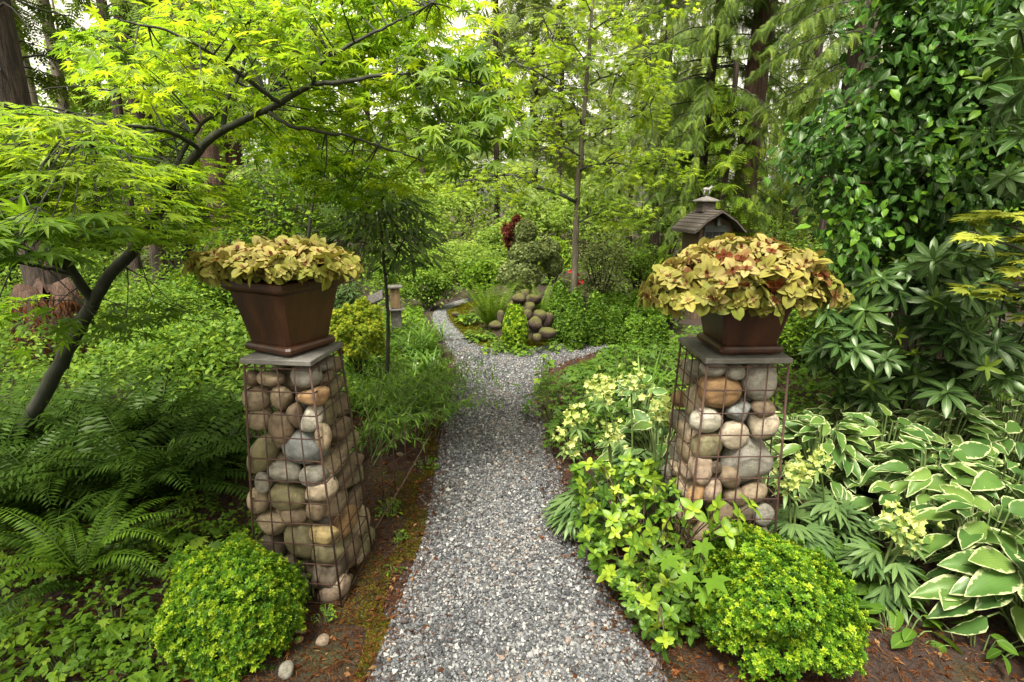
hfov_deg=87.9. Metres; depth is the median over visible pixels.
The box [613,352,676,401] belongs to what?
iris clump
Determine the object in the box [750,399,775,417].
river stone
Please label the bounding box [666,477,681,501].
river stone
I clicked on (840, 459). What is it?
hosta
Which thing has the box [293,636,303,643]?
cobble
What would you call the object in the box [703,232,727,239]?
window
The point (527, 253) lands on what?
shrub
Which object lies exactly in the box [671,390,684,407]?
river stone
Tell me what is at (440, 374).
willow leaved plant
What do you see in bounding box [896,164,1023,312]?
conifer
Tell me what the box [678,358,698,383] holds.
river stone
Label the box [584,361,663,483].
hellebore
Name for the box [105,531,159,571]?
woodland plant
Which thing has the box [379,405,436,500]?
wire plant support
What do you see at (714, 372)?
river stone
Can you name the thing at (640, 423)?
hosta
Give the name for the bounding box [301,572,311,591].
river stone
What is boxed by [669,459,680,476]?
river stone
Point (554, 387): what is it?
geranium
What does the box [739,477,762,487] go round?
river stone
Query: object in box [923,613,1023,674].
ground vine
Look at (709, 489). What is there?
river stone
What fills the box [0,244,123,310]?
garden shrub
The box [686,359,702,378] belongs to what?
river stone
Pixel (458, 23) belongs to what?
sky
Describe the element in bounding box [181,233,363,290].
coleus plant
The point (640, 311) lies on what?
hedge
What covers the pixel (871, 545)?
ground vine
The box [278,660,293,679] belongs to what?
cobble
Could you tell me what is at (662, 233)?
broadleaf tree
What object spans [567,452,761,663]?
dogwood shrub
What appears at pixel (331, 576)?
river stone
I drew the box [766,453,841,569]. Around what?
hellebore
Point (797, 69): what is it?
conifer
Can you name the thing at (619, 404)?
geranium
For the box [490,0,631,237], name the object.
conifer
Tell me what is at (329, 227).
broadleaf tree
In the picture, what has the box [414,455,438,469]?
weed
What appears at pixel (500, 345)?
island plant
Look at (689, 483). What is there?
river stone
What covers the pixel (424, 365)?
strap leaved plant
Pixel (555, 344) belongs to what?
island plant
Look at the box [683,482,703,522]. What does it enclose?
river stone
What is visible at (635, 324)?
clipped box
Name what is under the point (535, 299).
mossy boulder
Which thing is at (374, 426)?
willow leaved plant
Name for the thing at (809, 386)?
shady cover
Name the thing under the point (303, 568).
river stone
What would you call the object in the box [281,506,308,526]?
river stone
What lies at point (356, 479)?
river stone
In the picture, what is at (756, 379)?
river stone
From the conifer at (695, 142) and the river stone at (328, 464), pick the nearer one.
the river stone at (328, 464)
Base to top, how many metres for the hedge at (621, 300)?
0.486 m
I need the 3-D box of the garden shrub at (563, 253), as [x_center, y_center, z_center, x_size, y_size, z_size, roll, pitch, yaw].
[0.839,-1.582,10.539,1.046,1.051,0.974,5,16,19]
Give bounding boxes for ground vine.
[781,513,843,548]
[828,528,893,591]
[828,541,930,607]
[855,596,962,654]
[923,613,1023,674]
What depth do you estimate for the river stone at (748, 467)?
2.19 m
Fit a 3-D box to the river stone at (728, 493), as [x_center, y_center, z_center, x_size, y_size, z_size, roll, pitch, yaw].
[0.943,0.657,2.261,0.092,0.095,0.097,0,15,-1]
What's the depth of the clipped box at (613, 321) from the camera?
6.30 m
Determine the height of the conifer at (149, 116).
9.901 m
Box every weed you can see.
[310,604,337,623]
[374,498,402,517]
[383,564,408,576]
[391,529,410,543]
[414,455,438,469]
[533,345,556,393]
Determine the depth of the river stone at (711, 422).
2.15 m
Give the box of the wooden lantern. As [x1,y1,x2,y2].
[388,284,404,337]
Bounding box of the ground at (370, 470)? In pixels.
[0,204,1023,681]
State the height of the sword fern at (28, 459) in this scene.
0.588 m
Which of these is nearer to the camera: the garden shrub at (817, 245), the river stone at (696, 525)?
the river stone at (696, 525)
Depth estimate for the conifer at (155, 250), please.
9.12 m
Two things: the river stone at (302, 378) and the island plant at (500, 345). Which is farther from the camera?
the island plant at (500, 345)
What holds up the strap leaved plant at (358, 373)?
on the ground at (370, 470)
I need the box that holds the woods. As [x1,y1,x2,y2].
[30,0,987,237]
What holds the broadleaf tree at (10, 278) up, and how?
on the ground at (370, 470)
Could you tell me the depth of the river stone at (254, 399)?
2.11 m
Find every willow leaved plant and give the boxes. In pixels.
[106,410,209,477]
[335,355,431,416]
[347,355,466,437]
[347,359,458,465]
[348,346,520,440]
[390,354,480,395]
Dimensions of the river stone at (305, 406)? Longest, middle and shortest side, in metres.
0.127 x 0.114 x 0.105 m
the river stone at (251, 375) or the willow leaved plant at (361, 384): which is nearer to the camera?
the river stone at (251, 375)
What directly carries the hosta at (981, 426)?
on the ground at (370, 470)
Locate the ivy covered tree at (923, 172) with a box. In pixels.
[764,0,1023,366]
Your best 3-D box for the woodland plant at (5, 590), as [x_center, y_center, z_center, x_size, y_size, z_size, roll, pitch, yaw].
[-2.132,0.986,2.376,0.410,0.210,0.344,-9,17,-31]
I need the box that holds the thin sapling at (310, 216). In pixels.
[222,105,392,238]
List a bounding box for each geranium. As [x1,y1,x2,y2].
[521,367,601,427]
[542,396,630,458]
[558,356,647,413]
[559,364,590,378]
[569,357,625,389]
[575,389,649,448]
[581,343,664,387]
[613,338,687,381]
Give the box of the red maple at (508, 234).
[500,214,521,293]
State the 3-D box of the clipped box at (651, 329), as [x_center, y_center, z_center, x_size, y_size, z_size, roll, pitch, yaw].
[1.563,-0.023,5.787,0.320,0.668,0.296,0,15,0]
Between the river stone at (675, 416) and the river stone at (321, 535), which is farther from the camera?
the river stone at (675, 416)
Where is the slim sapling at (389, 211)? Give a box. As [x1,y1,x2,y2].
[313,177,451,373]
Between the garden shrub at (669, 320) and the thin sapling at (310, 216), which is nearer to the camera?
the thin sapling at (310, 216)
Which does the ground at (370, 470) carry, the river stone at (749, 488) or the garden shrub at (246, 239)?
the garden shrub at (246, 239)
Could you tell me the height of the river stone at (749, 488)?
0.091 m
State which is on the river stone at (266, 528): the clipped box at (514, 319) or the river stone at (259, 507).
the river stone at (259, 507)
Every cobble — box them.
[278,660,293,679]
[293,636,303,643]
[296,625,306,634]
[316,633,329,646]
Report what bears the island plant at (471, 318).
on the ground at (370, 470)
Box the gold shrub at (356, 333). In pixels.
[328,296,385,376]
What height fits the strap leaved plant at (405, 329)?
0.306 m
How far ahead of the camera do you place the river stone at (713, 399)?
2.11 m
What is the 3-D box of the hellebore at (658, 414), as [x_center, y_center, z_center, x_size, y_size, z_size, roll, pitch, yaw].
[0.728,0.596,2.753,0.478,0.769,0.456,-4,16,-16]
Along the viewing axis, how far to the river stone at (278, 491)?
2.21 m
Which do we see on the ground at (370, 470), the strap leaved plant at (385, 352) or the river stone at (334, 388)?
the strap leaved plant at (385, 352)
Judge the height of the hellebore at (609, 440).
0.857 m
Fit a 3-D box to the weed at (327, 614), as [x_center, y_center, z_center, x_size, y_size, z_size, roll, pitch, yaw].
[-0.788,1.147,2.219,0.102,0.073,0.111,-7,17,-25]
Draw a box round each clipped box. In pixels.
[500,303,528,351]
[546,278,569,343]
[561,287,586,349]
[585,289,605,346]
[604,304,622,346]
[618,314,646,348]
[641,309,670,358]
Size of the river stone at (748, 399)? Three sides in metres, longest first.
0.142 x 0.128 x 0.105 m
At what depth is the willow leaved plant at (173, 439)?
3.06 m
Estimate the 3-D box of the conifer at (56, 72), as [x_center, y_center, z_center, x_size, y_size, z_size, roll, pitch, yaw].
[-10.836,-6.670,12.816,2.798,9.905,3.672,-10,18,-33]
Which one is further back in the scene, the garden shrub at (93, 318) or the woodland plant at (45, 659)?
the garden shrub at (93, 318)
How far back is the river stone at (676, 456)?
2.53 m
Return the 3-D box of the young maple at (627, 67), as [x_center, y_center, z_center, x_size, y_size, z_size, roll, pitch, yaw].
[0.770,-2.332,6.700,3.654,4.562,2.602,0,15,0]
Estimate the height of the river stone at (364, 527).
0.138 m
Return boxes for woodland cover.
[1,245,1011,324]
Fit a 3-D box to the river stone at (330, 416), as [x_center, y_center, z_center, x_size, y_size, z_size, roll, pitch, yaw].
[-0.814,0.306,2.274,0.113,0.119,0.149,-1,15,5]
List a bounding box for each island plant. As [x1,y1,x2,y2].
[454,310,481,325]
[461,327,496,343]
[480,337,513,354]
[508,344,538,356]
[539,341,574,353]
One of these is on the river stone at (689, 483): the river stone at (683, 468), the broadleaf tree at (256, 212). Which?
the river stone at (683, 468)
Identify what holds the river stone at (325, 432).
on the gabion pillar at (309, 358)
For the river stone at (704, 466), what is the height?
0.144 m
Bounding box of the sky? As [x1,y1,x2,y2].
[16,0,906,203]
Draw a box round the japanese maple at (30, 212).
[0,0,539,461]
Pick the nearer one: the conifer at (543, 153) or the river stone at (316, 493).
the river stone at (316, 493)
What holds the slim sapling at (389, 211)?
on the ground at (370, 470)
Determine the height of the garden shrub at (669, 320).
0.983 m
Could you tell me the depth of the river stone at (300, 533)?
2.25 m
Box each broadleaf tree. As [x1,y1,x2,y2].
[0,247,22,299]
[61,160,145,276]
[101,158,212,280]
[189,165,324,242]
[292,179,402,280]
[377,175,486,263]
[429,132,504,237]
[486,185,566,237]
[544,178,630,264]
[624,203,682,260]
[754,182,817,239]
[793,206,870,257]
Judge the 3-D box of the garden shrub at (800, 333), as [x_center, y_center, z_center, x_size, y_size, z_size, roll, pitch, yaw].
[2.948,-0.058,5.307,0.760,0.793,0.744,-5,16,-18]
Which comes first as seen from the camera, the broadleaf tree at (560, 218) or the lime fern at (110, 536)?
the lime fern at (110, 536)
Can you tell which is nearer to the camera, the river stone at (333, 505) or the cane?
the river stone at (333, 505)
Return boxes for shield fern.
[457,276,522,330]
[519,280,557,311]
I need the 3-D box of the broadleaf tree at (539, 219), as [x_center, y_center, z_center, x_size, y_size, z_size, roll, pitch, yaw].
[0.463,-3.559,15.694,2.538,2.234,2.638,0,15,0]
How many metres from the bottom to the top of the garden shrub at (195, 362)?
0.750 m
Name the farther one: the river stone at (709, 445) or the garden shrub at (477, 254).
the garden shrub at (477, 254)
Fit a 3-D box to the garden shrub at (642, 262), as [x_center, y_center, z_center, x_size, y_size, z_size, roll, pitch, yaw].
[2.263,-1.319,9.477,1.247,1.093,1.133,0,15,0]
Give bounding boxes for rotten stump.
[2,277,111,385]
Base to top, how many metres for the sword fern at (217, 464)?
0.579 m
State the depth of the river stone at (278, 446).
2.18 m
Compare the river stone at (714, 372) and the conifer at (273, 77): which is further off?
the conifer at (273, 77)
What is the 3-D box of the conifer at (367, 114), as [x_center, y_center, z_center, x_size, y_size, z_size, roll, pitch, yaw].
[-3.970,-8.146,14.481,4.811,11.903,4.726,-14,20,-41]
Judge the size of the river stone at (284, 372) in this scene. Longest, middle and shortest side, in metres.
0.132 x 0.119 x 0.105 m
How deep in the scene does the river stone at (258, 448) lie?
2.16 m
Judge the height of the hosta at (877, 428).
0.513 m
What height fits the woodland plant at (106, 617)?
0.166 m
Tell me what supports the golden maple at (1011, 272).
on the ground at (370, 470)
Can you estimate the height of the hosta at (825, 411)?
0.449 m
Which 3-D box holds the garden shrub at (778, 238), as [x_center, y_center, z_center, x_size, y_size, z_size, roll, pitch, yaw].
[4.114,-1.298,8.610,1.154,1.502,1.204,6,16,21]
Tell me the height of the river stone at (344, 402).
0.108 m
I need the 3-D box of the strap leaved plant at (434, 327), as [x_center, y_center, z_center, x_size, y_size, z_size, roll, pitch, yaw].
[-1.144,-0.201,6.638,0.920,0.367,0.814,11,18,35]
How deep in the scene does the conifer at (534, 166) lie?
15.48 m
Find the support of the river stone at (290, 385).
on the river stone at (305, 406)
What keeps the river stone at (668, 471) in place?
on the river stone at (673, 496)
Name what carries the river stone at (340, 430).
on the gabion pillar at (309, 358)
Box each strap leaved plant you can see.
[133,370,241,423]
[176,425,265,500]
[337,352,405,400]
[342,333,410,368]
[375,373,469,414]
[378,318,453,362]
[384,316,418,340]
[390,315,456,340]
[390,345,481,383]
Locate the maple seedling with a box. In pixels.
[657,537,732,607]
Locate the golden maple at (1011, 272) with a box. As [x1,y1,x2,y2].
[945,209,1023,322]
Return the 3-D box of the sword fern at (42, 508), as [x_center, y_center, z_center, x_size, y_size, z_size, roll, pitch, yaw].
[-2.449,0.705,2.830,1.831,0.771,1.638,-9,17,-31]
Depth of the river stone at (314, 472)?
2.17 m
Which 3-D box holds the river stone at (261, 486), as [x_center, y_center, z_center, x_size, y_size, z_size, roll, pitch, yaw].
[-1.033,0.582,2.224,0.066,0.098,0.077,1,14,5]
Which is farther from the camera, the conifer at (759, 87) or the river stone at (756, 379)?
the conifer at (759, 87)
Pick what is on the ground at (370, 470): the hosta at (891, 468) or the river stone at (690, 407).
the hosta at (891, 468)
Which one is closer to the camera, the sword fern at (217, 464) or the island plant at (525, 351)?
the sword fern at (217, 464)
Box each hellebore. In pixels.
[538,402,622,553]
[578,377,651,547]
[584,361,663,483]
[616,392,678,527]
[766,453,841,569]
[775,444,883,546]
[829,500,943,623]
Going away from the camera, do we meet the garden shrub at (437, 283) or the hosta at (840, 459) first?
the hosta at (840, 459)
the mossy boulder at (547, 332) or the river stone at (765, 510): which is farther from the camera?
the mossy boulder at (547, 332)
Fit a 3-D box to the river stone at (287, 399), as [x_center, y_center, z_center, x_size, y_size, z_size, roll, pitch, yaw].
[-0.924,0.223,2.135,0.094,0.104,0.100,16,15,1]
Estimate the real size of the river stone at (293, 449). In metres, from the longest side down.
0.182 x 0.161 x 0.136 m
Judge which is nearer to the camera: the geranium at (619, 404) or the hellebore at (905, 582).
the hellebore at (905, 582)
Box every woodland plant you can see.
[0,542,91,595]
[0,603,55,659]
[0,614,118,681]
[44,587,158,670]
[96,632,206,681]
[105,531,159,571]
[155,519,225,566]
[229,522,263,539]
[306,573,319,599]
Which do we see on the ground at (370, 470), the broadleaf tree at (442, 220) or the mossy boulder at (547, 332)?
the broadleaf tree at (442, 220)
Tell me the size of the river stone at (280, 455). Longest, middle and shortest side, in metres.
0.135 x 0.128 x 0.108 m
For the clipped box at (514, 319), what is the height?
0.626 m
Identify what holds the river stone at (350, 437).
on the river stone at (353, 459)
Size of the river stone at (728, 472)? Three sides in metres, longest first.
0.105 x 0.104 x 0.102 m
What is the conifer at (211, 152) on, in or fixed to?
on the ground at (370, 470)
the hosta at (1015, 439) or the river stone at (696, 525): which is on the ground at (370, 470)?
the hosta at (1015, 439)
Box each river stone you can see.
[242,384,270,411]
[243,369,259,385]
[246,432,279,473]
[247,487,269,513]
[248,406,273,429]
[254,471,273,492]
[256,370,285,385]
[256,510,286,536]
[259,533,286,558]
[267,460,301,482]
[268,366,290,389]
[268,411,294,443]
[268,481,307,510]
[270,385,293,409]
[272,365,294,369]
[275,442,281,448]
[276,449,286,458]
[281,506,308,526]
[282,428,327,463]
[282,555,298,568]
[283,532,299,559]
[284,519,317,558]
[286,370,315,394]
[286,402,303,427]
[290,365,322,387]
[292,396,308,411]
[295,386,329,406]
[298,558,305,572]
[299,464,328,486]
[300,406,323,431]
[300,448,329,466]
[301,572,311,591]
[305,474,338,501]
[305,558,314,573]
[306,500,326,520]
[309,524,339,544]
[311,537,345,564]
[311,565,327,588]
[314,355,332,371]
[315,422,331,450]
[317,369,333,385]
[317,447,346,474]
[317,517,332,523]
[317,573,350,602]
[322,399,337,425]
[323,489,347,517]
[325,551,349,588]
[326,373,346,397]
[328,392,348,416]
[329,504,358,537]
[330,416,350,441]
[332,356,344,372]
[335,430,358,446]
[335,441,353,458]
[335,465,354,489]
[343,452,363,469]
[344,532,360,567]
[346,464,363,488]
[347,484,362,510]
[352,505,369,536]
[357,550,369,562]
[360,526,374,552]
[661,464,673,479]
[663,499,677,523]
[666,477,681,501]
[669,409,689,427]
[669,435,679,461]
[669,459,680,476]
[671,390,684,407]
[673,519,693,548]
[676,419,696,443]
[676,437,691,462]
[676,475,692,496]
[676,498,704,523]
[677,458,692,479]
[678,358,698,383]
[683,383,708,414]
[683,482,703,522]
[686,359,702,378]
[688,454,712,485]
[689,407,722,432]
[690,431,722,458]
[690,520,712,538]
[697,375,741,407]
[699,361,726,376]
[703,474,721,502]
[705,500,734,523]
[711,459,721,473]
[712,407,726,414]
[714,465,740,488]
[716,414,729,431]
[718,419,748,449]
[719,436,772,480]
[722,486,745,506]
[723,364,745,380]
[725,401,750,421]
[736,502,753,521]
[738,364,776,400]
[738,394,751,402]
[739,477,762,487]
[741,479,767,501]
[745,411,779,438]
[748,521,768,533]
[749,501,774,526]
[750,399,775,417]
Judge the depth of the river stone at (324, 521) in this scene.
2.37 m
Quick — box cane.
[374,431,431,530]
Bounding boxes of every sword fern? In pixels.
[0,347,225,497]
[0,361,159,458]
[0,362,240,570]
[0,381,274,545]
[0,392,160,558]
[0,471,217,617]
[1,342,262,501]
[90,394,268,515]
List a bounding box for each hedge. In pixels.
[601,291,629,322]
[622,289,664,329]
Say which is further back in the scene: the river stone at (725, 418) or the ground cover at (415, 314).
the ground cover at (415, 314)
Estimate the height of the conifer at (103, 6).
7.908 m
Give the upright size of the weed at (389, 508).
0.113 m
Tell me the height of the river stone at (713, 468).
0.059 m
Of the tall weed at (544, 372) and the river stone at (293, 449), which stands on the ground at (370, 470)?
the tall weed at (544, 372)
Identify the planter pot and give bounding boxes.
[220,278,344,356]
[697,306,792,354]
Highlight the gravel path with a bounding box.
[367,295,667,681]
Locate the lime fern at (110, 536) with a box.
[0,492,185,584]
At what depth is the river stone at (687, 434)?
2.36 m
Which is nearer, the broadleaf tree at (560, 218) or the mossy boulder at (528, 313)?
the mossy boulder at (528, 313)
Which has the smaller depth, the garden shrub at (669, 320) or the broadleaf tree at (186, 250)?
the garden shrub at (669, 320)
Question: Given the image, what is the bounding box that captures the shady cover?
[593,319,1023,495]
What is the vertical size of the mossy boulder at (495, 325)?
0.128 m
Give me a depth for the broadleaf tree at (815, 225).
9.34 m
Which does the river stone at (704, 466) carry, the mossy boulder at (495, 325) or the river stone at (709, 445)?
the river stone at (709, 445)
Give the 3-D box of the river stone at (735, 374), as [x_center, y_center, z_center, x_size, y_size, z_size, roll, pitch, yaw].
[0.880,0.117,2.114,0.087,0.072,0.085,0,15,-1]
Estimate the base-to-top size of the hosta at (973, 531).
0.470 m
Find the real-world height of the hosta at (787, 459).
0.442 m
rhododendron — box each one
[796,255,988,423]
[904,223,1023,437]
[948,1,1023,202]
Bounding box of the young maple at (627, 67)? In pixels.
[427,0,703,293]
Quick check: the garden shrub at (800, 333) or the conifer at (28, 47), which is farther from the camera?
the conifer at (28, 47)
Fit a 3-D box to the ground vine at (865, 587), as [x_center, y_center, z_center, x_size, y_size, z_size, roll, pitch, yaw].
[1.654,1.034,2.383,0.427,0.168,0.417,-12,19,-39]
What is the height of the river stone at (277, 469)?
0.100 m
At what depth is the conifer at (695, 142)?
8.28 m
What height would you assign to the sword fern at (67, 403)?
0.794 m
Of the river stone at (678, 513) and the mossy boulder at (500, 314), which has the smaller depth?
the river stone at (678, 513)
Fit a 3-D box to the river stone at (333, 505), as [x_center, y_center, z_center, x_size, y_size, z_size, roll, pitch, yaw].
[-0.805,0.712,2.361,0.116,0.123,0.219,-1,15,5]
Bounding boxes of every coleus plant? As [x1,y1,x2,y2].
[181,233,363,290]
[637,232,854,323]
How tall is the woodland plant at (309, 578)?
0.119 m
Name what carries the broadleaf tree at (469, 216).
on the ground at (370, 470)
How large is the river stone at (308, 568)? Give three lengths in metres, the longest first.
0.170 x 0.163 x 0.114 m
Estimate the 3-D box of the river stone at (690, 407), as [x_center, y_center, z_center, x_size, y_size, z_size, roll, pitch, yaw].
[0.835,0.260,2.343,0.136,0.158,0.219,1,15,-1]
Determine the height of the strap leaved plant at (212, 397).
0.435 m
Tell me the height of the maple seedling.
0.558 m
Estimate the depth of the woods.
25.26 m
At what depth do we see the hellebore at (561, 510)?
2.64 m
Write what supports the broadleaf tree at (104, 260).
on the ground at (370, 470)
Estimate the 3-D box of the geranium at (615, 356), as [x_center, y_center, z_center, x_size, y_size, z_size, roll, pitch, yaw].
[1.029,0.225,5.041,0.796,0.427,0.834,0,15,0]
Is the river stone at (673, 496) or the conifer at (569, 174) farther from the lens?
the conifer at (569, 174)
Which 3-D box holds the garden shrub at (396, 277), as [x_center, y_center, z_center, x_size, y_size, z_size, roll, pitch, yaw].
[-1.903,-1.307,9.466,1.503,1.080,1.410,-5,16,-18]
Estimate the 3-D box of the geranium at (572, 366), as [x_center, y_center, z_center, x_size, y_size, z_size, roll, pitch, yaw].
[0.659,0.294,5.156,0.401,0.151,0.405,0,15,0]
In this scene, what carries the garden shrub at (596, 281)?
on the ground at (370, 470)
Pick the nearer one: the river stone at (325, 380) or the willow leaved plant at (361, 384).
the river stone at (325, 380)
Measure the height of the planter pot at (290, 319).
0.295 m
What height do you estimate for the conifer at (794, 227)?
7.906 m
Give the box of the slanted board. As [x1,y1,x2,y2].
[368,290,382,304]
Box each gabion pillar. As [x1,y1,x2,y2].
[240,342,372,607]
[658,337,792,597]
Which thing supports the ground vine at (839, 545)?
on the ground at (370, 470)
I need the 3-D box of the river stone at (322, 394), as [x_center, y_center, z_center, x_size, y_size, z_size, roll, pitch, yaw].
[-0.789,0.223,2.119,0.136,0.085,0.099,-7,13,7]
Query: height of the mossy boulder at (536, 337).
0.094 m
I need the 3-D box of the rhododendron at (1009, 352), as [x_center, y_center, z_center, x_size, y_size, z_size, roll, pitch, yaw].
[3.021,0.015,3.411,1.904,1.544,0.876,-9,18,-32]
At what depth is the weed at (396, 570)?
2.51 m
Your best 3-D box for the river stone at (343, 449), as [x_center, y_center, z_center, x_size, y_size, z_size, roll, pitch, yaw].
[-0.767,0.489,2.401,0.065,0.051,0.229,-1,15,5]
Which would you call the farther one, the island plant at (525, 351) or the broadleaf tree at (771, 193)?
the broadleaf tree at (771, 193)
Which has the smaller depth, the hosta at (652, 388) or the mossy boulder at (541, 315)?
the hosta at (652, 388)
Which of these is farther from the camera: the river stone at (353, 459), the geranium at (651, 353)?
the geranium at (651, 353)
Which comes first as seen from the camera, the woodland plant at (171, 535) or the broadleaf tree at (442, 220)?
the woodland plant at (171, 535)
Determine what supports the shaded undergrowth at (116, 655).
on the ground at (370, 470)
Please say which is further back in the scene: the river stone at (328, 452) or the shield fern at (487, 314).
the shield fern at (487, 314)
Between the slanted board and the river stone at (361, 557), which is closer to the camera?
the river stone at (361, 557)
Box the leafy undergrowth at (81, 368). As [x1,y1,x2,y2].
[0,262,273,450]
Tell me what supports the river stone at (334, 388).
on the river stone at (330, 416)
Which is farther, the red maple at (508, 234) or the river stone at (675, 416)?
the red maple at (508, 234)
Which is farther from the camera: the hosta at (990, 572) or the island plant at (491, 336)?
the island plant at (491, 336)
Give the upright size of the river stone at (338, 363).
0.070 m
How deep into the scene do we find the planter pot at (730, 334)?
2.05 m
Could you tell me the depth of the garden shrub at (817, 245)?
6.91 m
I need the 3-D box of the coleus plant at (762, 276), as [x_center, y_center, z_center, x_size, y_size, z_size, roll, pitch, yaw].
[0.875,-0.266,2.074,0.810,0.308,0.613,0,15,0]
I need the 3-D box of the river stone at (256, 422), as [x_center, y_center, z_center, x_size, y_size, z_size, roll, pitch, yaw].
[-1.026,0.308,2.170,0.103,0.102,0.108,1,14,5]
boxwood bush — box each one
[148,528,311,681]
[694,516,871,681]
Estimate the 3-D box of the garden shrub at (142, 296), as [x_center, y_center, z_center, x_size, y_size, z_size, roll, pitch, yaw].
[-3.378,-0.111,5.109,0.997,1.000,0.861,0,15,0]
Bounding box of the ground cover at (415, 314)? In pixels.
[330,304,452,420]
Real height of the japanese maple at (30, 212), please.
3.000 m
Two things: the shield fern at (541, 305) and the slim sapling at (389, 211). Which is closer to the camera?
the slim sapling at (389, 211)
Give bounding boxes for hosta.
[595,409,677,488]
[597,375,671,439]
[762,414,887,516]
[765,410,831,476]
[795,391,906,462]
[813,403,947,503]
[835,435,1020,559]
[872,481,1023,641]
[877,397,1017,489]
[899,445,1023,566]
[908,514,1023,634]
[936,385,1023,474]
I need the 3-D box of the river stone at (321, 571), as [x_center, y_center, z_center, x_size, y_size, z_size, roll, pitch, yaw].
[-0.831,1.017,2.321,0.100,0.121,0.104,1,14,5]
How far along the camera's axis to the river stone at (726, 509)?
2.24 m
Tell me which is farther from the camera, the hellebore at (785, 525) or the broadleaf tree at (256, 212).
the broadleaf tree at (256, 212)
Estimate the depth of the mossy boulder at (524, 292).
6.57 m
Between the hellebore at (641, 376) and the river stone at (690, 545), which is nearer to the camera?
the river stone at (690, 545)
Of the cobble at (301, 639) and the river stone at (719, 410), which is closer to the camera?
the cobble at (301, 639)
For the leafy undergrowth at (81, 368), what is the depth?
4.21 m
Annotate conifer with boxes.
[0,0,101,286]
[0,3,98,255]
[11,0,96,211]
[14,0,111,196]
[14,0,134,236]
[30,0,207,289]
[48,0,248,269]
[66,0,249,290]
[116,5,252,241]
[145,0,273,295]
[183,0,365,236]
[278,0,435,243]
[413,0,578,252]
[452,0,619,240]
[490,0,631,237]
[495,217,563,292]
[565,0,717,249]
[577,0,778,271]
[591,0,847,262]
[642,58,774,276]
[669,0,847,236]
[715,0,880,245]
[723,0,881,323]
[778,0,912,290]
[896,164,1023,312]
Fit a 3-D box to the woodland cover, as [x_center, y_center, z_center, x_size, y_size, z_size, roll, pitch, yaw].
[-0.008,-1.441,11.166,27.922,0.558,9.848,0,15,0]
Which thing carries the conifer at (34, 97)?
on the ground at (370, 470)
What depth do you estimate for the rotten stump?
4.93 m
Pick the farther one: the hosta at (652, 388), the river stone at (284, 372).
the hosta at (652, 388)
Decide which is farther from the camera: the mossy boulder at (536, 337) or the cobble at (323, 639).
the mossy boulder at (536, 337)
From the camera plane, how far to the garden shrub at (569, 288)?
7.50 m
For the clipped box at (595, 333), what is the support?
on the ground at (370, 470)
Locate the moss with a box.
[266,297,574,681]
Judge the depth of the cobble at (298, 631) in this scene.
2.13 m
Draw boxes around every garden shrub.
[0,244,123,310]
[0,294,151,350]
[94,279,208,373]
[122,319,235,398]
[155,216,277,342]
[333,280,368,329]
[361,237,451,294]
[396,268,458,310]
[401,239,507,282]
[457,256,501,296]
[466,218,542,270]
[533,234,579,285]
[566,283,586,307]
[567,229,635,300]
[610,238,667,293]
[657,308,687,332]
[743,213,809,249]
[777,303,841,367]
[792,236,853,322]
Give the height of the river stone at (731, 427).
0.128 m
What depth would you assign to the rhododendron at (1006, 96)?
2.28 m
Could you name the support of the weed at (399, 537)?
on the ground at (370, 470)
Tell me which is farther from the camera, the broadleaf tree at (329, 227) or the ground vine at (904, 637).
the broadleaf tree at (329, 227)
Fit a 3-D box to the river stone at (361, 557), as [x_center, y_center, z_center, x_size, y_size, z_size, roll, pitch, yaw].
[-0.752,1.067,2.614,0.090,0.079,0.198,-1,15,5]
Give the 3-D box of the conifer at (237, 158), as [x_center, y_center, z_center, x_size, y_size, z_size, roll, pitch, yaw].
[-7.453,-6.199,13.005,3.156,8.910,3.868,5,16,17]
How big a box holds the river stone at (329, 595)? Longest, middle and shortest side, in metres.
0.168 x 0.116 x 0.111 m
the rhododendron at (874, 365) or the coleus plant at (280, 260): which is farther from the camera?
the rhododendron at (874, 365)
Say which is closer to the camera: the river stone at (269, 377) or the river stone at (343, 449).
the river stone at (269, 377)
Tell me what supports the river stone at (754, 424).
on the river stone at (748, 467)
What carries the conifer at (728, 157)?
on the ground at (370, 470)
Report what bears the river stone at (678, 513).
on the river stone at (690, 545)
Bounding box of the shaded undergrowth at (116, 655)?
[0,467,265,681]
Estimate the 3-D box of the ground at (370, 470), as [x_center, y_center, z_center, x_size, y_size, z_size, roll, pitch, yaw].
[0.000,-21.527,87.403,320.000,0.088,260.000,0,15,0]
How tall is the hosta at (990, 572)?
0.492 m
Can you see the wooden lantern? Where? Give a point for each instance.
(396, 308)
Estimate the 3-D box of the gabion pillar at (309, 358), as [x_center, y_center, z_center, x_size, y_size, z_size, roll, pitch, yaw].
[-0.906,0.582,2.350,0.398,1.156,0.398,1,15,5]
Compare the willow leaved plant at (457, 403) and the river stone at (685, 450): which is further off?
the willow leaved plant at (457, 403)
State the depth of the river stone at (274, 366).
2.22 m
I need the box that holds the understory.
[79,176,980,272]
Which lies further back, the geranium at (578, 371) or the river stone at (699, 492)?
the geranium at (578, 371)
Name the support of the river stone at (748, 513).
in the gabion pillar at (702, 351)
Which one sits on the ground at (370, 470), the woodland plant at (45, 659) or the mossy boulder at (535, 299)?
the woodland plant at (45, 659)
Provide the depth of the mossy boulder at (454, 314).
7.52 m
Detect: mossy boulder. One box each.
[451,311,459,316]
[489,320,501,330]
[497,310,504,323]
[511,293,524,304]
[520,289,529,297]
[524,309,531,319]
[525,294,541,304]
[525,302,534,311]
[528,316,541,332]
[532,310,546,322]
[533,333,540,341]
[538,327,555,338]
[542,312,553,326]
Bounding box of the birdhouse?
[670,185,746,319]

